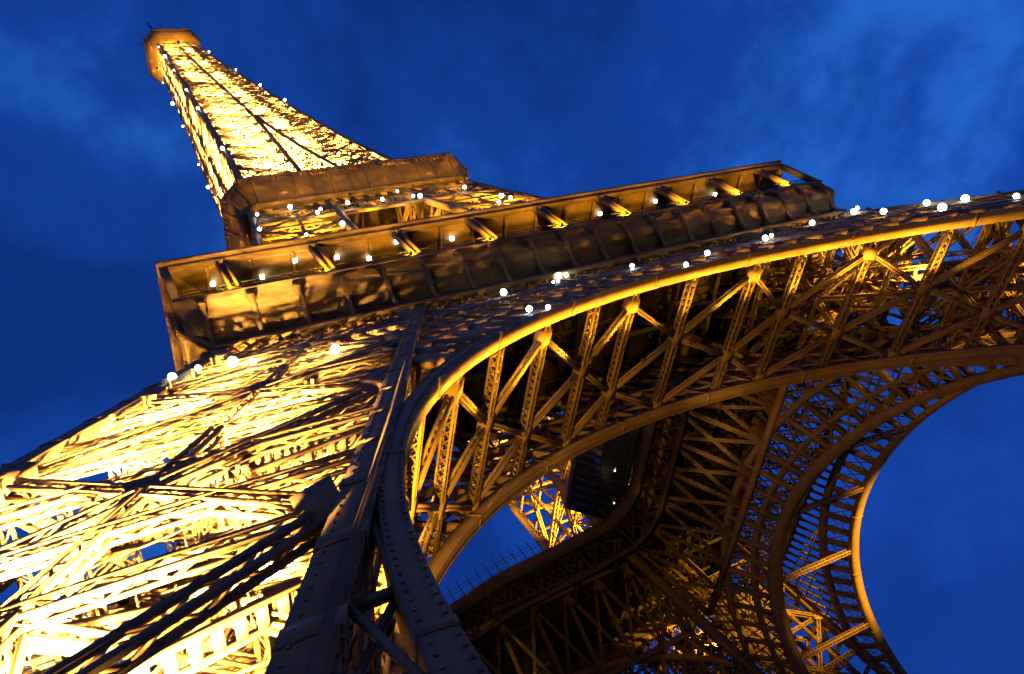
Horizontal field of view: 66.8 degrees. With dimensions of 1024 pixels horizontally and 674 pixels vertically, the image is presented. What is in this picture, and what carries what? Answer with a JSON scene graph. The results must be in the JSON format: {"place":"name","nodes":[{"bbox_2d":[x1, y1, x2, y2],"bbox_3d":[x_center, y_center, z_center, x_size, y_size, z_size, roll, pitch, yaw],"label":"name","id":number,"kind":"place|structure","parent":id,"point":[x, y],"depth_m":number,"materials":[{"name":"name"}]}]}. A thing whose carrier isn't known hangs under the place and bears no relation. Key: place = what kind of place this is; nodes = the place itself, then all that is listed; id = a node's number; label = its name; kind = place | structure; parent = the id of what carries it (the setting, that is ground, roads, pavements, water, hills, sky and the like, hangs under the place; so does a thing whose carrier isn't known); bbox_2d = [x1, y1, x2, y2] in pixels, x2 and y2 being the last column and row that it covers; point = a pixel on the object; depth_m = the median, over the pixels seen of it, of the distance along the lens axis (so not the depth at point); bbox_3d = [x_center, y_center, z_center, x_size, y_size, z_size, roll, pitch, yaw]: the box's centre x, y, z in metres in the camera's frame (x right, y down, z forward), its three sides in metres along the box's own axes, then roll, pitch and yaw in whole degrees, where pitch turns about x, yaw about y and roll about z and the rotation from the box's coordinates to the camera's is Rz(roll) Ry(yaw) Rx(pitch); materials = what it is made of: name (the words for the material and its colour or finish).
{"place":"outdoors","nodes":[
{"label":"outdoors","id":0,"kind":"place"},
{"bbox_2d":[0,23,1023,673],"bbox_3d":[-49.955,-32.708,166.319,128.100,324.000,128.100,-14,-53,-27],"label":"lattice tower","id":1,"kind":"structure","parent":0,"point":[360,343],"depth_m":68.08,"materials":[{"name":"brown metal"}]},
{"bbox_2d":[0,0,1023,673],"label":"sky","id":2,"kind":"structure","parent":0,"point":[884,103],"materials":[{"name":"blue"}]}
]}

